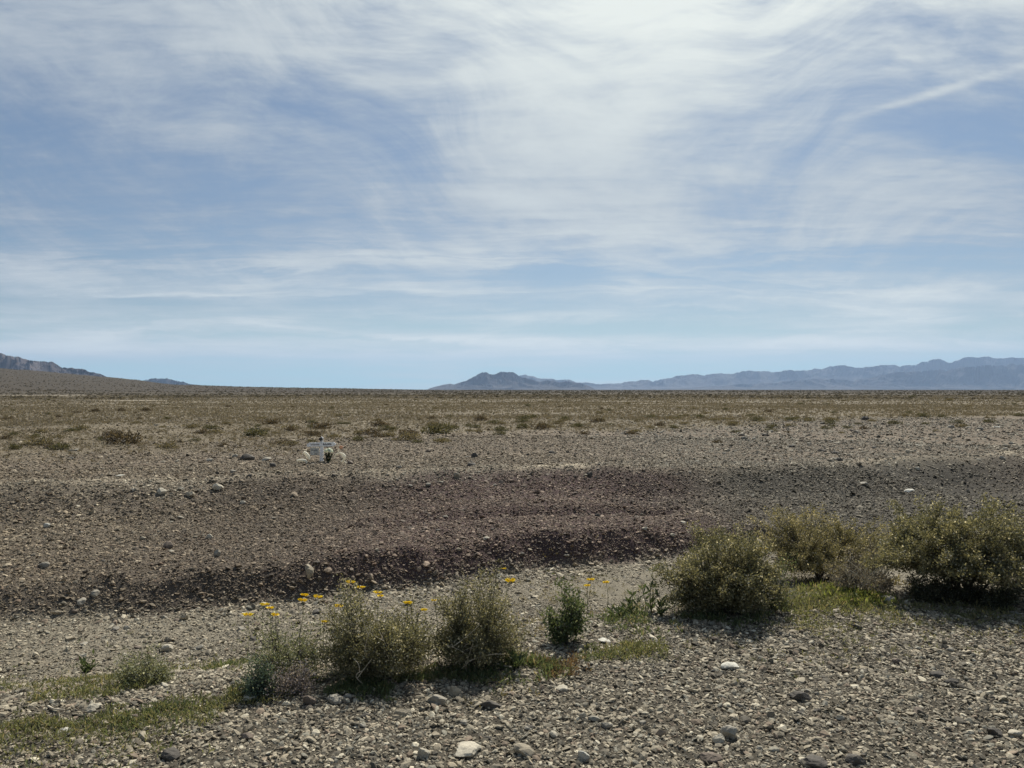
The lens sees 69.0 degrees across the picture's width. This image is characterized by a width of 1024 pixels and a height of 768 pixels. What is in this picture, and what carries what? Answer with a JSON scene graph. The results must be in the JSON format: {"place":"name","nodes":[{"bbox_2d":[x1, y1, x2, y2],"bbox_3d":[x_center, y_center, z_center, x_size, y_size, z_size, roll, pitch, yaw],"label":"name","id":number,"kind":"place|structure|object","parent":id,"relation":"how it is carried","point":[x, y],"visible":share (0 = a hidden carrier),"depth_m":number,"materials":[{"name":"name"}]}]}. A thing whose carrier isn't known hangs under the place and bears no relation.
{"place":"outdoors","nodes":[
{"label":"outdoors","id":0,"kind":"place"},
{"bbox_2d":[0,353,105,376],"bbox_3d":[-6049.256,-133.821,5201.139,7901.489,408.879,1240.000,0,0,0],"label":"mountains","id":1,"kind":"structure","parent":0,"point":[12,362],"depth_m":5081.31,"materials":[{"name":"grey stone"}]},
{"bbox_2d":[144,378,194,384],"bbox_3d":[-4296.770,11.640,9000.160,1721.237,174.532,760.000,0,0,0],"label":"mountains","id":2,"kind":"structure","parent":0,"point":[167,381],"depth_m":8913.84,"materials":[{"name":"grey stone"}]},
{"bbox_2d":[427,372,594,389],"bbox_3d":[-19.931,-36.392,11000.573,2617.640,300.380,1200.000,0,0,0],"label":"mountains","id":3,"kind":"structure","parent":0,"point":[500,381],"depth_m":10722.34,"materials":[{"name":"grey stone"}]},
{"bbox_2d":[0,368,1023,767],"bbox_3d":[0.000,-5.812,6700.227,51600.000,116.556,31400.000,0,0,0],"label":"ground","id":4,"kind":"structure","parent":0,"point":[90,382],"depth_m":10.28,"materials":[{"name":"grey gravel"}]},
{"bbox_2d":[4,443,22,449],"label":"desert bush","id":5,"kind":"object","parent":4,"relation":"on","point":[14,446],"visible":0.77,"depth_m":19.86,"materials":[{"name":"green plant"}]},
{"bbox_2d":[22,436,54,445],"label":"desert bush","id":6,"kind":"object","parent":4,"relation":"on","point":[40,441],"visible":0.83,"depth_m":21.45,"materials":[{"name":"green plant"}]},
{"bbox_2d":[38,562,49,567],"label":"rock","id":7,"kind":"object","parent":4,"relation":"on","point":[44,564],"visible":1,"depth_m":9.16,"materials":[{"name":"stone"}]},
{"bbox_2d":[45,441,76,449],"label":"desert bush","id":8,"kind":"object","parent":4,"relation":"on","point":[61,446],"visible":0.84,"depth_m":19.84,"materials":[{"name":"green plant"}]},
{"bbox_2d":[64,427,80,431],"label":"desert bush","id":9,"kind":"object","parent":4,"relation":"on","point":[69,429],"visible":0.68,"depth_m":28.66,"materials":[{"name":"green plant"}]},
{"bbox_2d":[71,423,88,428],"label":"desert bush","id":10,"kind":"object","parent":4,"relation":"on","point":[82,427],"visible":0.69,"depth_m":29.93,"materials":[{"name":"green plant"}]},
{"bbox_2d":[77,597,85,605],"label":"rock","id":11,"kind":"object","parent":4,"relation":"on","point":[81,601],"visible":1,"depth_m":8.32,"materials":[{"name":"stone"}]},
{"bbox_2d":[77,649,97,671],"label":"leafy weed","id":12,"kind":"object","parent":4,"relation":"on","point":[87,667],"visible":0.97,"depth_m":6.54,"materials":[{"name":"green plant"}]},
{"bbox_2d":[85,703,101,710],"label":"rock","id":13,"kind":"object","parent":4,"relation":"on","point":[94,706],"visible":0.94,"depth_m":4.43,"materials":[{"name":"stone"}]},
{"bbox_2d":[90,589,99,597],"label":"rock","id":14,"kind":"object","parent":4,"relation":"on","point":[94,593],"visible":1,"depth_m":8.42,"materials":[{"name":"stone"}]},
{"bbox_2d":[104,429,147,444],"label":"desert bush","id":15,"kind":"object","parent":4,"relation":"on","point":[126,436],"visible":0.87,"depth_m":22.29,"materials":[{"name":"green plant"}]},
{"bbox_2d":[104,633,179,686],"bbox_3d":[-2.443,1.824,4.932,0.527,0.386,0.412,0,-1,36],"label":"plant","id":16,"kind":"object","parent":4,"relation":"on","point":[136,672],"visible":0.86,"depth_m":4.91,"materials":[{"name":"green plant"}]},
{"bbox_2d":[157,487,166,494],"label":"rock","id":17,"kind":"object","parent":4,"relation":"on","point":[161,491],"visible":1,"depth_m":12.31,"materials":[{"name":"stone"}]},
{"bbox_2d":[155,441,178,448],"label":"desert bush","id":18,"kind":"object","parent":4,"relation":"on","point":[170,444],"visible":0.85,"depth_m":20.64,"materials":[{"name":"green plant"}]},
{"bbox_2d":[161,644,172,650],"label":"rock","id":19,"kind":"object","parent":4,"relation":"on","point":[166,647],"visible":1,"depth_m":7.08,"materials":[{"name":"stone"}]},
{"bbox_2d":[163,541,172,548],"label":"rock","id":20,"kind":"object","parent":4,"relation":"on","point":[168,544],"visible":0.89,"depth_m":9.88,"materials":[{"name":"stone"}]},
{"bbox_2d":[160,747,180,760],"bbox_3d":[-1.764,1.915,3.838,0.116,0.068,0.073,0,-1,32],"label":"rock","id":21,"kind":"object","parent":4,"relation":"on","point":[170,754],"visible":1,"depth_m":3.82,"materials":[{"name":"stone"}]},
{"bbox_2d":[180,423,199,427],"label":"desert bush","id":22,"kind":"object","parent":4,"relation":"on","point":[190,426],"visible":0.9,"depth_m":31.11,"materials":[{"name":"green plant"}]},
{"bbox_2d":[201,424,218,428],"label":"desert bush","id":23,"kind":"object","parent":4,"relation":"on","point":[208,426],"visible":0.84,"depth_m":30.45,"materials":[{"name":"green plant"}]},
{"bbox_2d":[207,429,222,433],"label":"desert bush","id":24,"kind":"object","parent":4,"relation":"on","point":[213,431],"visible":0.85,"depth_m":27.36,"materials":[{"name":"green plant"}]},
{"bbox_2d":[212,483,223,489],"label":"rock","id":25,"kind":"object","parent":4,"relation":"on","point":[215,486],"visible":1,"depth_m":12.72,"materials":[{"name":"stone"}]},
{"bbox_2d":[239,454,254,459],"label":"rock","id":26,"kind":"object","parent":4,"relation":"on","point":[246,457],"visible":0.75,"depth_m":17.08,"materials":[{"name":"stone"}]},
{"bbox_2d":[240,732,253,739],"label":"rock","id":27,"kind":"object","parent":4,"relation":"on","point":[247,735],"visible":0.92,"depth_m":4.03,"materials":[{"name":"stone"}]},
{"bbox_2d":[239,426,268,436],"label":"desert bush","id":28,"kind":"object","parent":4,"relation":"on","point":[253,431],"visible":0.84,"depth_m":25.79,"materials":[{"name":"green plant"}]},
{"bbox_2d":[236,652,282,700],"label":"plant","id":29,"kind":"object","parent":4,"relation":"on","point":[256,684],"visible":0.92,"depth_m":4.61,"materials":[{"name":"green plant"}]},
{"bbox_2d":[258,417,282,423],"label":"desert bush","id":30,"kind":"object","parent":4,"relation":"on","point":[270,421],"visible":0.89,"depth_m":34.79,"materials":[{"name":"green plant"}]},
{"bbox_2d":[230,609,331,680],"bbox_3d":[-1.503,1.684,4.963,0.659,0.547,0.669,0,0,0],"label":"shrub","id":31,"kind":"object","parent":4,"relation":"on","point":[278,652],"visible":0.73,"depth_m":4.89,"materials":[{"name":"green plant"}]},
{"bbox_2d":[253,650,319,697],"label":"dry tuft","id":32,"kind":"object","parent":4,"relation":"on","point":[301,683],"visible":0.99,"depth_m":4.65,"materials":[{"name":"grey plant"}]},
{"bbox_2d":[280,440,300,445],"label":"desert bush","id":33,"kind":"object","parent":4,"relation":"on","point":[291,442],"visible":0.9,"depth_m":21.39,"materials":[{"name":"green plant"}]},
{"bbox_2d":[296,451,309,462],"bbox_3d":[-4.511,1.589,16.109,0.293,0.271,0.072,0,0,0],"label":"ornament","id":34,"kind":"object","parent":4,"relation":"on","point":[307,455],"visible":0.94,"depth_m":16.08,"materials":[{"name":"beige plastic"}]},
{"bbox_2d":[303,695,315,704],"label":"rock","id":35,"kind":"object","parent":4,"relation":"on","point":[309,700],"visible":0.96,"depth_m":4.47,"materials":[{"name":"stone"}]},
{"bbox_2d":[305,564,313,578],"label":"rock","id":36,"kind":"object","parent":4,"relation":"on","point":[309,569],"visible":1,"depth_m":9.04,"materials":[{"name":"stone"}]},
{"bbox_2d":[303,431,322,435],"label":"desert bush","id":37,"kind":"object","parent":4,"relation":"on","point":[315,433],"visible":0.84,"depth_m":25.89,"materials":[{"name":"green plant"}]},
{"bbox_2d":[307,436,335,460],"bbox_3d":[-4.197,1.449,16.415,0.650,0.586,0.077,0,0,0],"label":"memorial cross","id":38,"kind":"object","parent":4,"relation":"on","point":[320,444],"visible":0.99,"depth_m":16.41,"materials":[{"name":"white paint"}]},
{"bbox_2d":[309,421,336,428],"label":"desert bush","id":39,"kind":"object","parent":4,"relation":"on","point":[318,425],"visible":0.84,"depth_m":30.71,"materials":[{"name":"green plant"}]},
{"bbox_2d":[323,448,332,462],"bbox_3d":[-3.974,1.554,16.122,0.205,0.338,0.244,0,-1,37],"label":"flower bouquet","id":40,"kind":"object","parent":4,"relation":"on","point":[328,456],"visible":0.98,"depth_m":16.10,"materials":[{"name":"white plant"}]},
{"bbox_2d":[326,694,342,704],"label":"rock","id":41,"kind":"object","parent":4,"relation":"on","point":[334,699],"visible":0.98,"depth_m":4.50,"materials":[{"name":"stone"}]},
{"bbox_2d":[334,446,346,462],"bbox_3d":[-3.688,1.516,16.033,0.281,0.385,0.079,0,0,0],"label":"wreath","id":42,"kind":"object","parent":4,"relation":"on","point":[343,455],"visible":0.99,"depth_m":16.02,"materials":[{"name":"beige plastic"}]},
{"bbox_2d":[351,435,365,440],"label":"desert bush","id":43,"kind":"object","parent":4,"relation":"on","point":[356,438],"visible":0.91,"depth_m":23.41,"materials":[{"name":"green plant"}]},
{"bbox_2d":[358,428,379,434],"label":"desert bush","id":44,"kind":"object","parent":4,"relation":"on","point":[370,430],"visible":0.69,"depth_m":26.64,"materials":[{"name":"green plant"}]},
{"bbox_2d":[302,573,449,683],"bbox_3d":[-0.904,1.620,4.880,0.960,0.698,0.774,0,0,21],"label":"shrub","id":45,"kind":"object","parent":4,"relation":"on","point":[380,648],"visible":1,"depth_m":4.84,"materials":[{"name":"green plant"}]},
{"bbox_2d":[366,432,388,436],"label":"desert bush","id":46,"kind":"object","parent":4,"relation":"on","point":[372,433],"visible":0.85,"depth_m":25.19,"materials":[{"name":"green plant"}]},
{"bbox_2d":[369,418,389,426],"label":"desert bush","id":47,"kind":"object","parent":4,"relation":"on","point":[379,422],"visible":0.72,"depth_m":32.78,"materials":[{"name":"green plant"}]},
{"bbox_2d":[377,424,393,429],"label":"desert bush","id":48,"kind":"object","parent":4,"relation":"on","point":[386,427],"visible":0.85,"depth_m":29.51,"materials":[{"name":"green plant"}]},
{"bbox_2d":[377,432,396,436],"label":"desert bush","id":49,"kind":"object","parent":4,"relation":"on","point":[390,434],"visible":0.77,"depth_m":25.43,"materials":[{"name":"green plant"}]},
{"bbox_2d":[394,708,412,715],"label":"rock","id":50,"kind":"object","parent":4,"relation":"on","point":[401,712],"visible":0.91,"depth_m":4.36,"materials":[{"name":"stone"}]},
{"bbox_2d":[377,580,437,654],"bbox_3d":[-0.774,1.739,5.479,0.538,0.524,0.495,0,0,0],"label":"plant","id":51,"kind":"object","parent":4,"relation":"on","point":[416,617],"visible":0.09,"depth_m":5.52,"materials":[{"name":"green plant"}]},
{"bbox_2d":[396,428,420,434],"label":"desert bush","id":52,"kind":"object","parent":4,"relation":"on","point":[410,431],"visible":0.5,"depth_m":26.09,"materials":[{"name":"green plant"}]},
{"bbox_2d":[397,431,421,440],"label":"desert bush","id":53,"kind":"object","parent":4,"relation":"on","point":[409,436],"visible":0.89,"depth_m":23.66,"materials":[{"name":"green plant"}]},
{"bbox_2d":[417,748,429,757],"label":"rock","id":54,"kind":"object","parent":4,"relation":"on","point":[423,753],"visible":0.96,"depth_m":3.82,"materials":[{"name":"stone"}]},
{"bbox_2d":[420,422,453,433],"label":"desert bush","id":55,"kind":"object","parent":4,"relation":"on","point":[437,429],"visible":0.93,"depth_m":26.96,"materials":[{"name":"green plant"}]},
{"bbox_2d":[428,694,446,704],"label":"rock","id":56,"kind":"object","parent":4,"relation":"on","point":[437,698],"visible":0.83,"depth_m":4.52,"materials":[{"name":"stone"}]},
{"bbox_2d":[431,438,451,442],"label":"desert bush","id":57,"kind":"object","parent":4,"relation":"on","point":[440,440],"visible":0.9,"depth_m":22.53,"materials":[{"name":"green plant"}]},
{"bbox_2d":[449,686,462,695],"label":"rock","id":58,"kind":"object","parent":4,"relation":"on","point":[454,690],"visible":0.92,"depth_m":4.64,"materials":[{"name":"stone"}]},
{"bbox_2d":[455,741,480,757],"bbox_3d":[-0.227,1.919,3.896,0.134,0.064,0.148,-4,3,0],"label":"rock","id":59,"kind":"object","parent":4,"relation":"on","point":[468,749],"visible":0.98,"depth_m":3.87,"materials":[{"name":"stone"}]},
{"bbox_2d":[421,556,532,671],"bbox_3d":[-0.242,1.571,5.121,0.780,0.792,0.689,0,0,0],"label":"shrub","id":60,"kind":"object","parent":4,"relation":"on","point":[486,640],"visible":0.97,"depth_m":5.05,"materials":[{"name":"green plant"}]},
{"bbox_2d":[473,414,487,420],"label":"desert bush","id":61,"kind":"object","parent":4,"relation":"on","point":[481,418],"visible":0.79,"depth_m":38.29,"materials":[{"name":"green plant"}]},
{"bbox_2d":[481,700,501,709],"bbox_3d":[-0.122,1.930,4.478,0.134,0.057,0.088,12,-6,0],"label":"rock","id":62,"kind":"object","parent":4,"relation":"on","point":[490,704],"visible":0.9,"depth_m":4.45,"materials":[{"name":"stone"}]},
{"bbox_2d":[489,425,508,430],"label":"desert bush","id":63,"kind":"object","parent":4,"relation":"on","point":[499,429],"visible":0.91,"depth_m":28.80,"materials":[{"name":"green plant"}]},
{"bbox_2d":[0,521,1023,767],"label":"ground cover","id":64,"kind":"object","parent":4,"relation":"on","point":[852,599],"visible":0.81,"depth_m":5.03,"materials":[{"name":"green plant"}]},
{"bbox_2d":[0,369,1023,398],"bbox_3d":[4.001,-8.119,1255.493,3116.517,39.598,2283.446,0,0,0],"label":"shrubland","id":65,"kind":"structure","parent":4,"relation":"on","point":[563,392],"depth_m":292.14,"materials":[{"name":"plant"}]},
{"bbox_2d":[505,648,525,668],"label":"leafy weed","id":66,"kind":"object","parent":4,"relation":"on","point":[516,658],"visible":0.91,"depth_m":5.05,"materials":[{"name":"green plant"}]},
{"bbox_2d":[516,422,530,428],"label":"desert bush","id":67,"kind":"object","parent":4,"relation":"on","point":[525,426],"visible":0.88,"depth_m":30.51,"materials":[{"name":"green plant"}]},
{"bbox_2d":[513,743,534,756],"bbox_3d":[0.064,1.913,3.887,0.109,0.064,0.076,0,-1,38],"label":"rock","id":68,"kind":"object","parent":4,"relation":"on","point":[523,750],"visible":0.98,"depth_m":3.87,"materials":[{"name":"stone"}]},
{"bbox_2d":[529,422,550,429],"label":"desert bush","id":69,"kind":"object","parent":4,"relation":"on","point":[539,426],"visible":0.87,"depth_m":29.85,"materials":[{"name":"green plant"}]},
{"bbox_2d":[549,730,557,737],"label":"rock","id":70,"kind":"object","parent":4,"relation":"on","point":[553,733],"visible":1,"depth_m":4.05,"materials":[{"name":"stone"}]},
{"bbox_2d":[548,419,566,423],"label":"desert bush","id":71,"kind":"object","parent":4,"relation":"on","point":[558,421],"visible":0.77,"depth_m":34.75,"materials":[{"name":"green plant"}]},
{"bbox_2d":[556,685,567,691],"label":"rock","id":72,"kind":"object","parent":4,"relation":"on","point":[561,687],"visible":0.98,"depth_m":4.70,"materials":[{"name":"stone"}]},
{"bbox_2d":[539,573,592,647],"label":"shrub","id":73,"kind":"object","parent":4,"relation":"on","point":[565,626],"visible":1,"depth_m":5.58,"materials":[{"name":"green plant"}]},
{"bbox_2d":[578,750,589,759],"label":"rock","id":74,"kind":"object","parent":4,"relation":"on","point":[583,755],"visible":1,"depth_m":3.79,"materials":[{"name":"stone"}]},
{"bbox_2d":[588,715,600,721],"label":"rock","id":75,"kind":"object","parent":4,"relation":"on","point":[594,718],"visible":1,"depth_m":4.28,"materials":[{"name":"stone"}]},
{"bbox_2d":[601,722,612,728],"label":"rock","id":76,"kind":"object","parent":4,"relation":"on","point":[605,725],"visible":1,"depth_m":4.20,"materials":[{"name":"stone"}]},
{"bbox_2d":[607,600,632,617],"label":"leafy weed","id":77,"kind":"object","parent":4,"relation":"on","point":[620,608],"visible":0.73,"depth_m":6.25,"materials":[{"name":"green plant"}]},
{"bbox_2d":[624,590,642,612],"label":"leafy weed","id":78,"kind":"object","parent":4,"relation":"on","point":[632,594],"visible":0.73,"depth_m":6.39,"materials":[{"name":"green plant"}]},
{"bbox_2d":[637,563,659,610],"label":"leafy weed","id":79,"kind":"object","parent":4,"relation":"on","point":[653,598],"visible":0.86,"depth_m":6.44,"materials":[{"name":"green plant"}]},
{"bbox_2d":[652,588,668,616],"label":"leafy weed","id":80,"kind":"object","parent":4,"relation":"on","point":[661,611],"visible":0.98,"depth_m":6.22,"materials":[{"name":"green plant"}]},
{"bbox_2d":[700,752,722,763],"bbox_3d":[1.025,1.922,3.832,0.112,0.051,0.088,0,0,-14],"label":"rock","id":81,"kind":"object","parent":4,"relation":"on","point":[710,757],"visible":0.98,"depth_m":3.81,"materials":[{"name":"stone"}]},
{"bbox_2d":[712,733,724,742],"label":"rock","id":82,"kind":"object","parent":4,"relation":"on","point":[719,738],"visible":0.98,"depth_m":4.00,"materials":[{"name":"stone"}]},
{"bbox_2d":[649,517,801,617],"bbox_3d":[1.830,1.559,6.396,1.226,0.837,1.094,0,0,28],"label":"shrub","id":83,"kind":"object","parent":4,"relation":"on","point":[739,580],"visible":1,"depth_m":6.22,"materials":[{"name":"green plant"}]},
{"bbox_2d":[720,725,736,737],"bbox_3d":[1.183,1.901,4.058,0.096,0.082,0.062,-15,8,0],"label":"rock","id":84,"kind":"object","parent":4,"relation":"on","point":[728,731],"visible":0.89,"depth_m":4.04,"materials":[{"name":"stone"}]},
{"bbox_2d":[720,662,739,668],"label":"rock","id":85,"kind":"object","parent":4,"relation":"on","point":[729,665],"visible":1,"depth_m":5.05,"materials":[{"name":"stone"}]},
{"bbox_2d":[760,552,798,610],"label":"plant","id":86,"kind":"object","parent":4,"relation":"on","point":[782,576],"visible":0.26,"depth_m":6.44,"materials":[{"name":"green plant"}]},
{"bbox_2d":[789,691,811,700],"bbox_3d":[1.775,1.920,4.582,0.126,0.061,0.096,0,-11,0],"label":"rock","id":87,"kind":"object","parent":4,"relation":"on","point":[798,695],"visible":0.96,"depth_m":4.55,"materials":[{"name":"stone"}]},
{"bbox_2d":[798,754,827,767],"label":"rock","id":88,"kind":"object","parent":4,"relation":"on","point":[813,761],"visible":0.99,"depth_m":3.74,"materials":[{"name":"stone"}]},
{"bbox_2d":[745,502,893,581],"bbox_3d":[4.088,2.070,9.559,1.923,1.064,1.708,0,0,0],"label":"shrub","id":89,"kind":"object","parent":4,"relation":"on","point":[818,549],"visible":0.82,"depth_m":9.54,"materials":[{"name":"green plant"}]},
{"bbox_2d":[822,416,840,420],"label":"desert bush","id":90,"kind":"object","parent":4,"relation":"on","point":[829,418],"visible":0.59,"depth_m":37.88,"materials":[{"name":"green plant"}]},
{"bbox_2d":[845,753,866,764],"bbox_3d":[1.747,1.911,3.793,0.103,0.057,0.072,-2,-3,0],"label":"rock","id":91,"kind":"object","parent":4,"relation":"on","point":[855,759],"visible":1,"depth_m":3.77,"materials":[{"name":"stone"}]},
{"bbox_2d":[820,533,898,593],"bbox_3d":[3.319,1.677,7.003,0.782,0.622,0.706,0,0,0],"label":"shrub","id":92,"kind":"object","parent":4,"relation":"on","point":[862,580],"visible":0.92,"depth_m":6.92,"materials":[{"name":"grey plant"}]},
{"bbox_2d":[881,595,894,602],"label":"rock","id":93,"kind":"object","parent":4,"relation":"on","point":[890,597],"visible":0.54,"depth_m":6.64,"materials":[{"name":"stone"}]},
{"bbox_2d":[890,658,903,663],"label":"rock","id":94,"kind":"object","parent":4,"relation":"on","point":[895,660],"visible":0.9,"depth_m":5.17,"materials":[{"name":"stone"}]},
{"bbox_2d":[929,670,946,677],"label":"rock","id":95,"kind":"object","parent":4,"relation":"on","point":[937,674],"visible":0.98,"depth_m":4.91,"materials":[{"name":"stone"}]},
{"bbox_2d":[900,569,975,606],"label":"shrub","id":96,"kind":"object","parent":4,"relation":"on","point":[918,590],"visible":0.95,"depth_m":6.63,"materials":[{"name":"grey plant"}]},
{"bbox_2d":[855,490,1023,595],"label":"shrub","id":97,"kind":"object","parent":4,"relation":"on","point":[927,545],"visible":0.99,"depth_m":6.58,"materials":[{"name":"green plant"}]},
{"bbox_2d":[944,678,958,683],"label":"rock","id":98,"kind":"object","parent":4,"relation":"on","point":[953,680],"visible":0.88,"depth_m":4.79,"materials":[{"name":"stone"}]},
{"bbox_2d":[941,564,1023,608],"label":"shrub","id":99,"kind":"object","parent":4,"relation":"on","point":[1002,598],"visible":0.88,"depth_m":6.51,"materials":[{"name":"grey plant"}]},
{"bbox_2d":[987,728,1002,736],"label":"rock","id":100,"kind":"object","parent":4,"relation":"on","point":[995,731],"visible":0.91,"depth_m":4.10,"materials":[{"name":"stone"}]},
{"bbox_2d":[981,507,1023,586],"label":"shrub","id":101,"kind":"object","parent":4,"relation":"on","point":[1009,531],"depth_m":7.30,"materials":[{"name":"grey plant"}]},
{"bbox_2d":[1008,729,1023,736],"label":"rock","id":102,"kind":"object","parent":4,"relation":"on","point":[1014,732],"visible":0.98,"depth_m":4.07,"materials":[{"name":"stone"}]},
{"bbox_2d":[0,394,1023,463],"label":"dry grass","id":103,"kind":"structure","parent":0,"point":[783,405],"depth_m":55.63,"materials":[{"name":"brown plant"}]},
{"bbox_2d":[0,0,1023,389],"label":"sky","id":104,"kind":"structure","parent":0,"point":[365,194],"materials":[{"name":"blue"}]},
{"bbox_2d":[520,357,1023,389],"bbox_3d":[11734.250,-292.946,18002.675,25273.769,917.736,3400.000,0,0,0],"label":"mountains","id":105,"kind":"structure","parent":0,"point":[843,372],"depth_m":17502.62,"materials":[{"name":"grey stone"}]},
{"bbox_2d":[666,364,1023,389],"bbox_3d":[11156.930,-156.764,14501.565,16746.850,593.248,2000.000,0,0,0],"label":"mountains","id":106,"kind":"structure","parent":0,"point":[1000,377],"depth_m":13950.67,"materials":[{"name":"grey stone"}]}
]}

